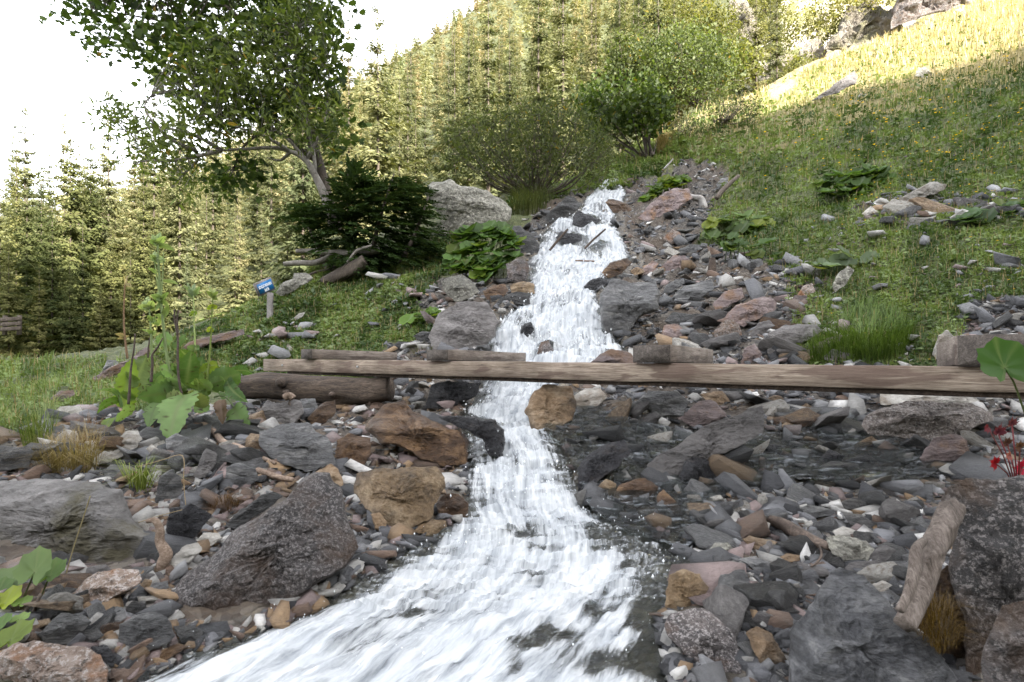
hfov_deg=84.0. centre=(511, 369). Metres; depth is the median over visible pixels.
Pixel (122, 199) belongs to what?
spruce tree
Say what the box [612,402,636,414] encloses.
loose stone
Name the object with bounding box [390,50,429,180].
spruce tree
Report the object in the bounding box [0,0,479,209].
sky
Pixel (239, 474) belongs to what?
stone
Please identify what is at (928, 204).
loose stone
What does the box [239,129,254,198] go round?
spruce tree
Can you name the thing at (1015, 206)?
loose stone
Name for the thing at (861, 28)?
rock face
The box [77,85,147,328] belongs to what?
spruce tree
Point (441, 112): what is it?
spruce tree
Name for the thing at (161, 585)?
stone
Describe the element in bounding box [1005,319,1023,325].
loose stone
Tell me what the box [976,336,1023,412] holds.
butterbur leaf
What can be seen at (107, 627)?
loose stone
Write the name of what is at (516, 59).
spruce tree
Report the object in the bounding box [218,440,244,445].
loose stone
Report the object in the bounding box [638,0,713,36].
cliff bush
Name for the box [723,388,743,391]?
loose stone
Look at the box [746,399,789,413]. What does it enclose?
loose stone
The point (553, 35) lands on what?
spruce tree
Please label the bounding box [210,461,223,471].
loose stone
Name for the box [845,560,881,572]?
loose stone
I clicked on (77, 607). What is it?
loose stone
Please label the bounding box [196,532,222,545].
stone
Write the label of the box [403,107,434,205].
spruce tree
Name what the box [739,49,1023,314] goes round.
flowers
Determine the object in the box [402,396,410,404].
loose stone
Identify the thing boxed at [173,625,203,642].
stone
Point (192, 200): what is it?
spruce tree
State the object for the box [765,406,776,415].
loose stone
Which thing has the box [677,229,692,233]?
loose stone
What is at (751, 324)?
loose stone
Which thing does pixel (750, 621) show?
loose stone
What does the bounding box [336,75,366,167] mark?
spruce tree
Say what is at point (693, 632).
boulder
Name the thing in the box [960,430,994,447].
loose stone
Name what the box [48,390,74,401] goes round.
stone
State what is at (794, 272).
loose stone
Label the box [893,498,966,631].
driftwood
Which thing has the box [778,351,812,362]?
loose stone
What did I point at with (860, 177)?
butterbur patch
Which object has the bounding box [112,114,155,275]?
spruce tree
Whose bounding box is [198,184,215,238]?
spruce tree
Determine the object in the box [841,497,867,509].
stone
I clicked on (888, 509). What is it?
loose stone
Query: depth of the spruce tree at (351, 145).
64.47 m
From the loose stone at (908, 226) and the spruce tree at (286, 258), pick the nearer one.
the loose stone at (908, 226)
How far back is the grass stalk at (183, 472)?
2.90 m
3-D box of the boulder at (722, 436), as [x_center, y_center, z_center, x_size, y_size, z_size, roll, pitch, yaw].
[1.236,0.470,3.602,1.006,0.462,0.265,0,0,-25]
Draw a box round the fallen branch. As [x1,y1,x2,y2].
[283,244,379,284]
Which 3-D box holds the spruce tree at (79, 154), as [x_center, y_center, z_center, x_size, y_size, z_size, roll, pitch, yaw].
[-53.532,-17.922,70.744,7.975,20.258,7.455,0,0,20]
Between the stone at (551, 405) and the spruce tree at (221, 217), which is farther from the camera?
the spruce tree at (221, 217)
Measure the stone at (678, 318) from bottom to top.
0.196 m
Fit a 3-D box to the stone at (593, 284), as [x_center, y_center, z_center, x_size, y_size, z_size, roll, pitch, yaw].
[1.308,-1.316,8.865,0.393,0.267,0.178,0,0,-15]
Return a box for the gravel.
[0,159,1023,681]
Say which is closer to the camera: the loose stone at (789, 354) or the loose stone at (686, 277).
the loose stone at (789, 354)
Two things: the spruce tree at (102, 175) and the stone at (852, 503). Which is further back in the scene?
the spruce tree at (102, 175)
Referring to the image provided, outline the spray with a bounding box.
[151,207,684,668]
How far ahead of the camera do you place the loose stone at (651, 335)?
6.74 m
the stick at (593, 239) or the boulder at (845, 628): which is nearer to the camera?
the boulder at (845, 628)
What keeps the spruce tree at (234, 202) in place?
on the ground at (234, 616)
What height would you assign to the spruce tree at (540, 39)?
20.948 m
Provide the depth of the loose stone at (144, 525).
2.70 m
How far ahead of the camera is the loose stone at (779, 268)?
8.08 m
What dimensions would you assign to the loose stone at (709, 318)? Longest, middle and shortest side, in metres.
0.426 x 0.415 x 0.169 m
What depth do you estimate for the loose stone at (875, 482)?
3.07 m
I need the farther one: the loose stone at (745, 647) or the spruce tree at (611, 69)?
the spruce tree at (611, 69)
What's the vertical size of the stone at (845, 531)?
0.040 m
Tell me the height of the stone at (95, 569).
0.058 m
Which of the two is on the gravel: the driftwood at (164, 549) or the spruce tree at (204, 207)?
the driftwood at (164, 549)
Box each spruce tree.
[0,107,62,308]
[0,124,39,275]
[0,134,29,243]
[0,159,45,313]
[0,187,24,346]
[0,187,70,356]
[0,198,101,357]
[0,244,43,357]
[1,172,21,276]
[1,180,8,242]
[2,134,126,344]
[18,165,60,316]
[19,142,45,230]
[19,265,60,357]
[28,168,61,261]
[30,147,60,245]
[34,112,100,303]
[35,162,48,231]
[35,263,95,355]
[52,218,111,351]
[56,143,87,245]
[59,139,145,341]
[73,180,94,286]
[75,135,121,248]
[75,156,110,264]
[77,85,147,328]
[79,151,92,214]
[80,279,118,352]
[81,227,145,349]
[97,143,117,220]
[97,184,151,328]
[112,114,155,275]
[112,132,163,274]
[112,248,148,346]
[115,173,181,327]
[118,106,173,296]
[118,170,130,239]
[119,163,140,234]
[126,88,177,292]
[131,100,222,320]
[131,206,184,340]
[137,174,206,302]
[140,105,207,265]
[152,120,170,229]
[156,181,184,265]
[172,243,201,328]
[176,127,207,214]
[183,169,200,224]
[185,118,243,269]
[188,179,202,230]
[189,187,209,292]
[191,183,228,252]
[193,164,223,284]
[196,126,232,230]
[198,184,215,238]
[198,279,215,321]
[207,208,252,317]
[213,164,258,288]
[214,183,230,239]
[215,194,234,253]
[218,98,241,204]
[220,185,254,303]
[225,137,244,211]
[226,97,289,231]
[226,173,245,217]
[238,126,277,214]
[239,124,278,266]
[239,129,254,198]
[240,200,279,299]
[245,104,288,245]
[247,134,281,231]
[252,118,311,263]
[252,129,315,232]
[255,44,327,280]
[266,192,298,281]
[268,71,301,238]
[279,120,296,193]
[289,160,312,259]
[291,147,326,244]
[297,1,430,258]
[311,75,339,206]
[320,28,390,236]
[333,93,355,205]
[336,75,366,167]
[336,83,363,176]
[359,83,387,154]
[360,81,383,175]
[363,70,387,173]
[376,70,397,179]
[381,85,415,224]
[385,72,404,178]
[388,55,431,186]
[388,59,431,205]
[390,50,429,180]
[398,91,422,171]
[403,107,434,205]
[418,79,438,173]
[419,49,461,168]
[421,58,444,131]
[424,20,471,177]
[425,43,473,186]
[426,59,455,156]
[428,30,475,185]
[428,50,464,184]
[434,23,482,186]
[434,93,442,126]
[453,0,521,196]
[457,23,480,107]
[459,22,490,132]
[459,42,508,196]
[460,51,482,164]
[461,50,476,150]
[489,35,505,131]
[494,21,507,98]
[494,38,508,109]
[496,13,530,192]
[496,46,524,136]
[497,39,527,136]
[502,0,574,190]
[502,24,527,108]
[502,64,530,160]
[520,21,557,166]
[521,28,543,98]
[524,0,598,181]
[524,34,539,117]
[536,1,573,101]
[541,3,581,163]
[549,4,572,99]
[561,19,577,99]
[571,0,606,80]
[572,0,602,135]
[572,11,594,89]
[573,0,614,163]
[573,47,584,90]
[581,48,588,124]
[594,0,632,105]
[600,0,635,81]
[600,28,622,145]
[601,0,646,161]
[625,4,647,124]
[626,0,652,35]
[626,0,689,144]
[627,0,637,37]
[636,0,652,46]
[636,1,652,36]
[642,0,695,132]
[648,1,667,40]
[666,51,694,126]
[686,0,701,35]
[713,17,735,104]
[724,0,754,100]
[732,0,776,97]
[757,8,773,34]
[760,0,782,85]
[763,0,794,84]
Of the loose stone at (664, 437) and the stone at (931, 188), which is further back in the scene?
the stone at (931, 188)
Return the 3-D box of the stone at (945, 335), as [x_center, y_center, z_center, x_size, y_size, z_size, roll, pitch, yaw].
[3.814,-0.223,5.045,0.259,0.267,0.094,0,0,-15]
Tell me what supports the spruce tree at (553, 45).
on the ground at (234, 616)
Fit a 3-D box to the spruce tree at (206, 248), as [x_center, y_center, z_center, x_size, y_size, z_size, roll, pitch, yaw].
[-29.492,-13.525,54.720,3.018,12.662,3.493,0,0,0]
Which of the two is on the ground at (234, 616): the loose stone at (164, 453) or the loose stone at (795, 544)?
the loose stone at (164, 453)
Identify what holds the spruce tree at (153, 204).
on the ground at (234, 616)
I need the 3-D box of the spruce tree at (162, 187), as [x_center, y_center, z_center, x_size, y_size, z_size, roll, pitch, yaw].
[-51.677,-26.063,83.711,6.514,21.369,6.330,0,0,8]
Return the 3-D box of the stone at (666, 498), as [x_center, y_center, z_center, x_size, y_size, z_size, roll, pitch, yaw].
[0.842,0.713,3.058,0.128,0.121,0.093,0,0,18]
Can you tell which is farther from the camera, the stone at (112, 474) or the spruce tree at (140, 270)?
the spruce tree at (140, 270)
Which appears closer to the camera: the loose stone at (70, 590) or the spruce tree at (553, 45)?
the loose stone at (70, 590)
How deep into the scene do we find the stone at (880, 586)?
2.10 m
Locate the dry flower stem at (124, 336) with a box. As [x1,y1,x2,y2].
[115,275,131,358]
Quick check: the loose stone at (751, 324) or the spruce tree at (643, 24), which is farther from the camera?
the spruce tree at (643, 24)
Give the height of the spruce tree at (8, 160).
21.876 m
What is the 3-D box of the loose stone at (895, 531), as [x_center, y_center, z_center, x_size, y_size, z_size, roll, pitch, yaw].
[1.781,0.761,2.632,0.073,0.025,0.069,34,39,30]
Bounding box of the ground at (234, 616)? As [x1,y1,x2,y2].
[0,0,1023,681]
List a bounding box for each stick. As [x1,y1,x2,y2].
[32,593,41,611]
[549,228,568,250]
[575,260,593,261]
[584,229,605,248]
[767,515,830,551]
[810,545,822,566]
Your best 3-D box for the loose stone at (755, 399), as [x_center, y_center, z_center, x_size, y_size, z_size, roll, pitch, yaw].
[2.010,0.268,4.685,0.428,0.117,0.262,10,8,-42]
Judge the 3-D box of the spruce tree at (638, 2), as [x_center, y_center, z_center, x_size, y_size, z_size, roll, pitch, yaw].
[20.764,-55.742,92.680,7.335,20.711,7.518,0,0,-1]
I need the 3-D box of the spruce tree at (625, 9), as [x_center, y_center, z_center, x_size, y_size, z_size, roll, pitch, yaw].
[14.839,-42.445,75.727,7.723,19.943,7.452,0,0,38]
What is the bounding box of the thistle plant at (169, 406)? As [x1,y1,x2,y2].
[92,232,251,437]
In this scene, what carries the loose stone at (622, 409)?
on the ground at (234, 616)
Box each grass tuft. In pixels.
[0,394,78,445]
[0,419,129,473]
[70,412,122,450]
[89,454,192,491]
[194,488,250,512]
[501,179,558,215]
[654,125,677,154]
[797,290,942,363]
[886,585,988,654]
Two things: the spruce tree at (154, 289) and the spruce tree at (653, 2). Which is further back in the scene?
the spruce tree at (653, 2)
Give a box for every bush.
[635,4,756,117]
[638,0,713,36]
[690,0,747,43]
[747,0,792,21]
[750,0,813,57]
[774,46,826,75]
[793,0,854,51]
[826,0,895,17]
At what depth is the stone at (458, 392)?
5.09 m
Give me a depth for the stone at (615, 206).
15.13 m
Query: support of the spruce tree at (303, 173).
on the ground at (234, 616)
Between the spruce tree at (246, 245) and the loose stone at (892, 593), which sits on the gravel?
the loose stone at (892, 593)
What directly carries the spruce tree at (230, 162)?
on the ground at (234, 616)
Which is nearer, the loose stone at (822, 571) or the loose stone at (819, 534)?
the loose stone at (822, 571)
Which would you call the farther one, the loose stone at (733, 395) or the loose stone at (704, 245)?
the loose stone at (704, 245)
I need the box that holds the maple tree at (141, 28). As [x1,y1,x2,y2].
[38,0,373,233]
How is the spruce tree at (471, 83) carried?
on the ground at (234, 616)
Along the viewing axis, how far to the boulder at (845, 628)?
1.52 m
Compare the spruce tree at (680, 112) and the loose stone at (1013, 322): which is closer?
the loose stone at (1013, 322)
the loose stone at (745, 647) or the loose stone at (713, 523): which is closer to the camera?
the loose stone at (745, 647)
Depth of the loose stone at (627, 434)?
4.19 m
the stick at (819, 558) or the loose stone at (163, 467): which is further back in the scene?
the loose stone at (163, 467)
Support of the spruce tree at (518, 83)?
on the ground at (234, 616)
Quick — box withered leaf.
[212,399,227,423]
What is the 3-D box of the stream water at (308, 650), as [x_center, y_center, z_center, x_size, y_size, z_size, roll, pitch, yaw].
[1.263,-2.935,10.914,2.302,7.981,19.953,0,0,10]
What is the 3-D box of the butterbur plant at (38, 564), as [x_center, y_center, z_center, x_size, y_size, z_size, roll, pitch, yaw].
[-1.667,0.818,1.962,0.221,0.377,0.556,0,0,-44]
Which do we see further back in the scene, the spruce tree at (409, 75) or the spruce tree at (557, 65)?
the spruce tree at (409, 75)
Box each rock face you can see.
[728,0,757,42]
[761,54,793,87]
[796,36,825,67]
[824,0,902,50]
[890,0,972,28]
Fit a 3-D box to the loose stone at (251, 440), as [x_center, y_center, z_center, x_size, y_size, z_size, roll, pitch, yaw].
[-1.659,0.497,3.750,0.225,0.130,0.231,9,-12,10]
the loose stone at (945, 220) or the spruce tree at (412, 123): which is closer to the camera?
the loose stone at (945, 220)
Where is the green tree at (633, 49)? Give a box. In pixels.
[590,11,682,105]
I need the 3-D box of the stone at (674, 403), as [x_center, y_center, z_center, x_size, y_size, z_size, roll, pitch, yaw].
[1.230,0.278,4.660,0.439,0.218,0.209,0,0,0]
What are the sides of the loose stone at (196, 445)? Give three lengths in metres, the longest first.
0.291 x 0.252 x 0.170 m
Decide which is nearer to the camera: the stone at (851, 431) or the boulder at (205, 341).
the stone at (851, 431)
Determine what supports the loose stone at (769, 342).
on the ground at (234, 616)
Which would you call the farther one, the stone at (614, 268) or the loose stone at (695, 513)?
the stone at (614, 268)
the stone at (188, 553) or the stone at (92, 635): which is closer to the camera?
the stone at (92, 635)
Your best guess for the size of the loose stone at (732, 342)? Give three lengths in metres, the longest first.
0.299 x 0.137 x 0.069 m
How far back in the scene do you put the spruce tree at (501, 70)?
101.89 m
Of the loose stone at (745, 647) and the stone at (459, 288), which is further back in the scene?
the stone at (459, 288)
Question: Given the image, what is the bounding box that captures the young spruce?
[273,153,451,273]
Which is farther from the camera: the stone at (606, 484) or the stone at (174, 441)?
the stone at (174, 441)
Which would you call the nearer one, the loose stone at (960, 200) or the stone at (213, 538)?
the stone at (213, 538)
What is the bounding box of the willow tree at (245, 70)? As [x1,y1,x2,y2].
[77,0,361,229]
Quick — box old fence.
[0,315,21,334]
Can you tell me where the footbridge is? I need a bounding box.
[263,334,1023,398]
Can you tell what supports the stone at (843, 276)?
on the grass at (26, 388)
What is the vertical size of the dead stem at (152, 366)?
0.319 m
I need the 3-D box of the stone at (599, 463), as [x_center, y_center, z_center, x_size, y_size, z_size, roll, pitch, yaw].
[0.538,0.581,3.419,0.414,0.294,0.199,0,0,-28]
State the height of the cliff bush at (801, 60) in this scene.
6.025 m
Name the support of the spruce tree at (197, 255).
on the ground at (234, 616)
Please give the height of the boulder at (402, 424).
0.431 m
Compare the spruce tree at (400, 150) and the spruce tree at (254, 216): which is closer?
the spruce tree at (400, 150)
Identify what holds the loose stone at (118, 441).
on the ground at (234, 616)
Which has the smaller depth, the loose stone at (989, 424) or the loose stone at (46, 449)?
the loose stone at (46, 449)
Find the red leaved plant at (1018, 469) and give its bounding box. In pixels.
[984,416,1023,476]
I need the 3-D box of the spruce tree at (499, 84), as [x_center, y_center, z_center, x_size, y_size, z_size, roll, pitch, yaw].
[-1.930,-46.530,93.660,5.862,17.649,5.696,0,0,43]
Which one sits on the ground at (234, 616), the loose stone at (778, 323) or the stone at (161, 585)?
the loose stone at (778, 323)
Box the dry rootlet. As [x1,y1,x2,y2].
[282,392,304,422]
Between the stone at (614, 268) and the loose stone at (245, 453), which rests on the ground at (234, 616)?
the loose stone at (245, 453)
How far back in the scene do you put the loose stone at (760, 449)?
3.72 m
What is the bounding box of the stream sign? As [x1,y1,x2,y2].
[253,277,274,318]
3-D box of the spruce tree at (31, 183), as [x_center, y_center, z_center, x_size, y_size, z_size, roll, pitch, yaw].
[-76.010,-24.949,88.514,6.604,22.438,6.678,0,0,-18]
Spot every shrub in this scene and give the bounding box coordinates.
[426,79,638,196]
[665,109,711,138]
[700,86,770,128]
[708,29,769,91]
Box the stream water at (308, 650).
[110,178,690,681]
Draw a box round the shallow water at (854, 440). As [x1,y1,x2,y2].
[548,391,983,544]
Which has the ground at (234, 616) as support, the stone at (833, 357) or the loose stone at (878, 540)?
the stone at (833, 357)
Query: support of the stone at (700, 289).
on the ground at (234, 616)
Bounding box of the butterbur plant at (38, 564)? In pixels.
[0,545,66,647]
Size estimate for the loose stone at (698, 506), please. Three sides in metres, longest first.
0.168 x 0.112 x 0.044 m
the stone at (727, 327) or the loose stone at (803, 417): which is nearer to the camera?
the loose stone at (803, 417)
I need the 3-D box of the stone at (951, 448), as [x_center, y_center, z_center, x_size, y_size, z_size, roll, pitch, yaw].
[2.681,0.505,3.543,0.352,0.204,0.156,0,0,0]
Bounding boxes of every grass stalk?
[66,496,90,572]
[138,455,185,504]
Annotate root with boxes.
[197,422,276,464]
[255,467,293,481]
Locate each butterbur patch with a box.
[398,306,440,325]
[442,220,526,282]
[637,174,691,202]
[701,209,778,246]
[720,232,783,260]
[807,245,892,279]
[809,163,898,204]
[948,198,1023,227]
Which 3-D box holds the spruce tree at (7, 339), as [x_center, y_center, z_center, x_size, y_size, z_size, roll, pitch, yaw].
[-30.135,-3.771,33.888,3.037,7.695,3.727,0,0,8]
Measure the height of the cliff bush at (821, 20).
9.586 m
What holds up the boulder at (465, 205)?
on the ground at (234, 616)
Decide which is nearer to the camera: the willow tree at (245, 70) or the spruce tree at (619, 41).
the willow tree at (245, 70)
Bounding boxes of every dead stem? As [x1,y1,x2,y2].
[127,334,135,403]
[147,337,149,357]
[149,338,162,381]
[173,309,182,394]
[176,310,178,334]
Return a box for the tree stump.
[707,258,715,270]
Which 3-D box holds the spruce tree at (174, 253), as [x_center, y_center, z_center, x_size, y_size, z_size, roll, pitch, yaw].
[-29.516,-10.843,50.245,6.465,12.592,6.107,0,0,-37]
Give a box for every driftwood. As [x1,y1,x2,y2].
[146,517,172,570]
[690,193,707,206]
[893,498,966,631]
[895,537,928,612]
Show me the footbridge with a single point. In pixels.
(956, 371)
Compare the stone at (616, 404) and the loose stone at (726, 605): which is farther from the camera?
the stone at (616, 404)
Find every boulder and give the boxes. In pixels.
[0,446,33,471]
[0,478,149,561]
[0,640,107,681]
[74,568,141,601]
[174,472,357,609]
[183,329,244,348]
[258,422,335,471]
[353,466,445,527]
[365,400,468,466]
[424,179,511,234]
[428,301,499,349]
[437,416,504,457]
[599,279,660,334]
[647,405,763,477]
[664,608,741,673]
[717,296,776,326]
[788,567,957,681]
[861,400,992,440]
[880,394,993,404]
[917,565,965,658]
[941,475,1023,674]
[981,601,1023,681]
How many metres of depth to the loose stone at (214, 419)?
4.13 m
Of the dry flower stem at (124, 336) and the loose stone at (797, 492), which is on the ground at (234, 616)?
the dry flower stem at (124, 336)
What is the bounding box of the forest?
[0,0,750,230]
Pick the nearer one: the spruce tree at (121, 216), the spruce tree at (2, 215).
the spruce tree at (121, 216)
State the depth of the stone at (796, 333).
5.68 m
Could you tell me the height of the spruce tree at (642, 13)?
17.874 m
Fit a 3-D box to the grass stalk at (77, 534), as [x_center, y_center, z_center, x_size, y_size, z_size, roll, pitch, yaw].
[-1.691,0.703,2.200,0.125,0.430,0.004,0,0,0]
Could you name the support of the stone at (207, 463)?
on the ground at (234, 616)
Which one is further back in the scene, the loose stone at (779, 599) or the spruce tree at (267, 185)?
the spruce tree at (267, 185)
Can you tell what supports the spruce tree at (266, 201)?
on the ground at (234, 616)
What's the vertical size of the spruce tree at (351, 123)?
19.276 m
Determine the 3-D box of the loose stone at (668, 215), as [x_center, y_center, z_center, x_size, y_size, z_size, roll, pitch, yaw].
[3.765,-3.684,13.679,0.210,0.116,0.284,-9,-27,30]
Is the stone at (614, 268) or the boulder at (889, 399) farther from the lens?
the stone at (614, 268)
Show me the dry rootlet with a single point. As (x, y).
(289, 396)
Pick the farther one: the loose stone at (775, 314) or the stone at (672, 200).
the stone at (672, 200)
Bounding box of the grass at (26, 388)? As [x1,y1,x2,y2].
[0,0,1023,440]
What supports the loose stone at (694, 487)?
on the gravel
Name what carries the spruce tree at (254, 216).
on the ground at (234, 616)
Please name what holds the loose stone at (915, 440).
on the ground at (234, 616)
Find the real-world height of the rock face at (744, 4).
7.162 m
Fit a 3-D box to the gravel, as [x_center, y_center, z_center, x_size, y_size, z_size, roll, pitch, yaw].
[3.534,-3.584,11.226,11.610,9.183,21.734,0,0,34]
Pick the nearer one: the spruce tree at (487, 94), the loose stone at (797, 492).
the loose stone at (797, 492)
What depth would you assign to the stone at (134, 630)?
1.85 m
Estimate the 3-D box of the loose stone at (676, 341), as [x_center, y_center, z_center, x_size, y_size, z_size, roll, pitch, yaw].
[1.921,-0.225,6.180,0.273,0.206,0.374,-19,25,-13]
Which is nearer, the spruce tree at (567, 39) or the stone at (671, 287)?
the stone at (671, 287)
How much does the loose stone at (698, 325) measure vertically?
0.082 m
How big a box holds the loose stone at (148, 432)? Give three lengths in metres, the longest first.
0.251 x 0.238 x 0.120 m
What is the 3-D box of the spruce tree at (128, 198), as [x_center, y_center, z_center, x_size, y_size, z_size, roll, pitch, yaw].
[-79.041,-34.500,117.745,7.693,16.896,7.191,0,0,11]
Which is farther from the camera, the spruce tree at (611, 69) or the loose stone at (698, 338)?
the spruce tree at (611, 69)
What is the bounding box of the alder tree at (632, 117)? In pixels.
[568,56,678,158]
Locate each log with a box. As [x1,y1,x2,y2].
[238,372,394,404]
[714,174,739,199]
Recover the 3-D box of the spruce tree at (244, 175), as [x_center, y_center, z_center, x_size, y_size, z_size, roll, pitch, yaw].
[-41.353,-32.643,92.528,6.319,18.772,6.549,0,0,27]
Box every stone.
[21,593,89,610]
[23,578,46,584]
[26,584,71,620]
[32,440,60,458]
[36,618,50,627]
[37,442,74,457]
[37,613,90,644]
[39,592,83,613]
[44,573,92,587]
[45,587,76,592]
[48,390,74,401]
[49,589,88,616]
[52,551,69,559]
[55,429,78,441]
[57,406,82,413]
[63,552,88,564]
[70,421,120,436]
[81,629,103,642]
[85,602,105,618]
[86,564,110,573]
[90,613,113,629]
[90,644,116,663]
[93,347,149,381]
[93,450,122,464]
[96,436,124,450]
[100,620,123,633]
[103,360,117,369]
[104,464,131,478]
[113,606,125,621]
[114,430,141,450]
[116,445,143,459]
[118,612,175,651]
[126,601,146,613]
[132,566,153,575]
[134,520,152,530]
[137,596,158,604]
[139,426,166,442]
[140,456,167,465]
[140,571,164,582]
[140,579,151,587]
[146,444,157,452]
[146,552,172,561]
[148,448,171,457]
[148,581,168,595]
[150,465,170,473]
[153,440,164,446]
[155,469,181,502]
[159,643,188,659]
[165,433,188,450]
[165,503,211,537]
[167,452,191,470]
[169,542,201,566]
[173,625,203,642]
[174,436,219,455]
[189,466,196,472]
[191,455,201,463]
[193,449,217,478]
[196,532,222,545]
[203,414,225,425]
[210,422,219,437]
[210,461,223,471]
[211,425,258,436]
[215,447,234,463]
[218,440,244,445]
[219,421,264,435]
[220,441,244,450]
[221,454,264,468]
[225,419,260,425]
[225,462,258,486]
[225,492,282,528]
[228,407,257,411]
[229,447,273,460]
[230,401,247,408]
[245,433,261,448]
[248,410,265,419]
[255,462,268,467]
[259,399,303,423]
[276,273,312,295]
[291,311,305,319]
[300,398,317,407]
[307,401,335,424]
[317,464,342,486]
[335,433,371,464]
[371,512,386,530]
[394,341,405,348]
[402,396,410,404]
[405,381,418,392]
[409,387,416,394]
[414,331,429,341]
[414,401,425,408]
[418,381,429,387]
[422,519,446,535]
[425,381,480,408]
[436,493,468,517]
[441,274,478,301]
[483,284,507,299]
[496,292,529,304]
[506,259,528,281]
[510,226,539,254]
[510,281,534,293]
[520,322,533,336]
[523,222,530,229]
[524,384,576,430]
[537,340,552,353]
[543,196,582,224]
[556,231,581,244]
[572,210,600,229]
[574,388,606,408]
[577,439,631,491]
[584,277,607,291]
[591,349,632,362]
[598,479,615,495]
[601,258,631,278]
[605,199,631,212]
[605,398,631,424]
[609,401,623,408]
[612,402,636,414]
[613,478,657,502]
[619,274,632,279]
[624,433,635,439]
[628,418,638,423]
[630,267,643,275]
[630,401,649,417]
[636,390,688,416]
[637,230,650,234]
[638,188,692,220]
[641,411,661,423]
[642,261,657,275]
[646,332,655,338]
[646,431,672,443]
[652,268,663,275]
[656,489,679,513]
[661,255,688,270]
[662,324,684,337]
[663,212,673,218]
[663,229,680,243]
[663,279,682,292]
[664,247,679,255]
[664,312,700,324]
[665,569,708,608]
[671,218,685,223]
[672,213,681,218]
[672,337,701,347]
[673,279,713,302]
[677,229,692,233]
[678,244,703,253]
[678,400,726,424]
[679,275,691,279]
[679,454,714,483]
[682,268,688,274]
[683,479,715,500]
[683,523,735,549]
[686,301,701,306]
[686,502,714,514]
[687,495,701,502]
[688,294,704,301]
[689,332,709,346]
[689,510,704,517]
[692,310,727,326]
[693,323,702,328]
[695,517,705,524]
[697,268,706,273]
[699,251,711,262]
[700,243,707,250]
[701,332,741,347]
[701,391,729,404]
[702,257,708,262]
[702,585,748,638]
[705,519,723,527]
[707,495,724,501]
[708,344,718,350]
[710,542,732,550]
[712,569,749,592]
[713,288,743,309]
[714,319,741,336]
[716,177,727,187]
[718,351,728,357]
[719,500,741,510]
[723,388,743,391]
[723,391,742,400]
[728,259,741,268]
[728,340,740,345]
[731,500,750,511]
[733,581,799,610]
[737,390,772,403]
[737,641,755,656]
[738,510,750,516]
[738,556,769,570]
[741,344,761,363]
[742,535,776,549]
[743,616,764,627]
[744,605,756,616]
[745,321,757,326]
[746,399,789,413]
[746,626,785,663]
[747,259,762,269]
[750,261,756,267]
[750,320,774,336]
[752,439,769,456]
[752,611,772,624]
[757,494,767,504]
[758,311,782,322]
[758,337,806,351]
[759,317,789,328]
[762,539,773,552]
[764,444,784,454]
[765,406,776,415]
[765,512,787,518]
[766,589,799,609]
[767,348,790,353]
[767,395,783,400]
[768,324,822,344]
[768,408,821,428]
[769,562,803,582]
[770,264,784,273]
[770,558,801,571]
[774,407,822,416]
[776,541,796,554]
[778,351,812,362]
[780,351,798,362]
[780,535,817,554]
[781,553,799,561]
[786,607,805,613]
[787,483,815,504]
[788,268,796,276]
[789,441,806,448]
[789,582,803,595]
[793,295,806,300]
[793,562,829,576]
[797,283,815,295]
[799,505,836,517]
[803,436,817,443]
[807,335,841,353]
[808,529,822,538]
[809,406,849,428]
[810,71,857,101]
[812,517,838,532]
[814,445,828,453]
[815,461,859,476]
[815,548,844,567]
[817,392,829,396]
[818,449,844,462]
[822,441,838,449]
[824,349,848,362]
[826,534,874,561]
[828,495,836,500]
[829,423,842,433]
[832,266,853,292]
[832,526,854,535]
[841,418,867,438]
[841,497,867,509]
[841,511,877,527]
[845,454,878,466]
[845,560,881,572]
[846,408,859,418]
[847,428,860,435]
[853,531,874,542]
[854,436,876,449]
[854,475,891,492]
[857,561,900,583]
[858,490,885,504]
[862,206,877,214]
[866,482,895,496]
[868,545,895,562]
[871,534,881,543]
[872,580,891,591]
[875,542,902,548]
[878,499,919,522]
[879,216,894,224]
[880,589,900,601]
[883,199,913,213]
[886,547,907,560]
[886,561,905,564]
[889,526,899,535]
[890,517,918,526]
[892,565,907,579]
[894,205,921,218]
[898,181,946,200]
[899,561,907,567]
[900,516,928,532]
[901,434,928,449]
[902,554,908,560]
[904,500,924,507]
[906,223,920,229]
[908,197,954,212]
[908,217,934,224]
[911,446,923,449]
[915,67,931,77]
[919,434,968,466]
[925,481,944,487]
[932,330,953,358]
[936,217,958,225]
[953,197,986,207]
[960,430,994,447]
[973,202,987,206]
[977,422,1008,432]
[981,203,1000,208]
[992,311,1012,327]
[993,417,1008,427]
[995,313,1023,319]
[996,205,1012,212]
[998,309,1014,316]
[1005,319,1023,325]
[1011,204,1020,212]
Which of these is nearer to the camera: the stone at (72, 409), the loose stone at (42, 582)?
the loose stone at (42, 582)
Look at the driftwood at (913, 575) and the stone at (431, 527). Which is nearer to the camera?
the driftwood at (913, 575)
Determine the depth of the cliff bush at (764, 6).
69.53 m
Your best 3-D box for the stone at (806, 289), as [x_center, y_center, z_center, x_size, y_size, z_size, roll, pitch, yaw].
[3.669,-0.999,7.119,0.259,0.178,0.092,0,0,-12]
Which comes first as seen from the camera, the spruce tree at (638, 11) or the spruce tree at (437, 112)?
the spruce tree at (638, 11)
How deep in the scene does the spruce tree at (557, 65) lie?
56.00 m
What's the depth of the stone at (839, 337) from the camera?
5.51 m
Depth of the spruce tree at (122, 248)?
47.01 m
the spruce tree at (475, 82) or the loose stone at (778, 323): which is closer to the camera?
the loose stone at (778, 323)

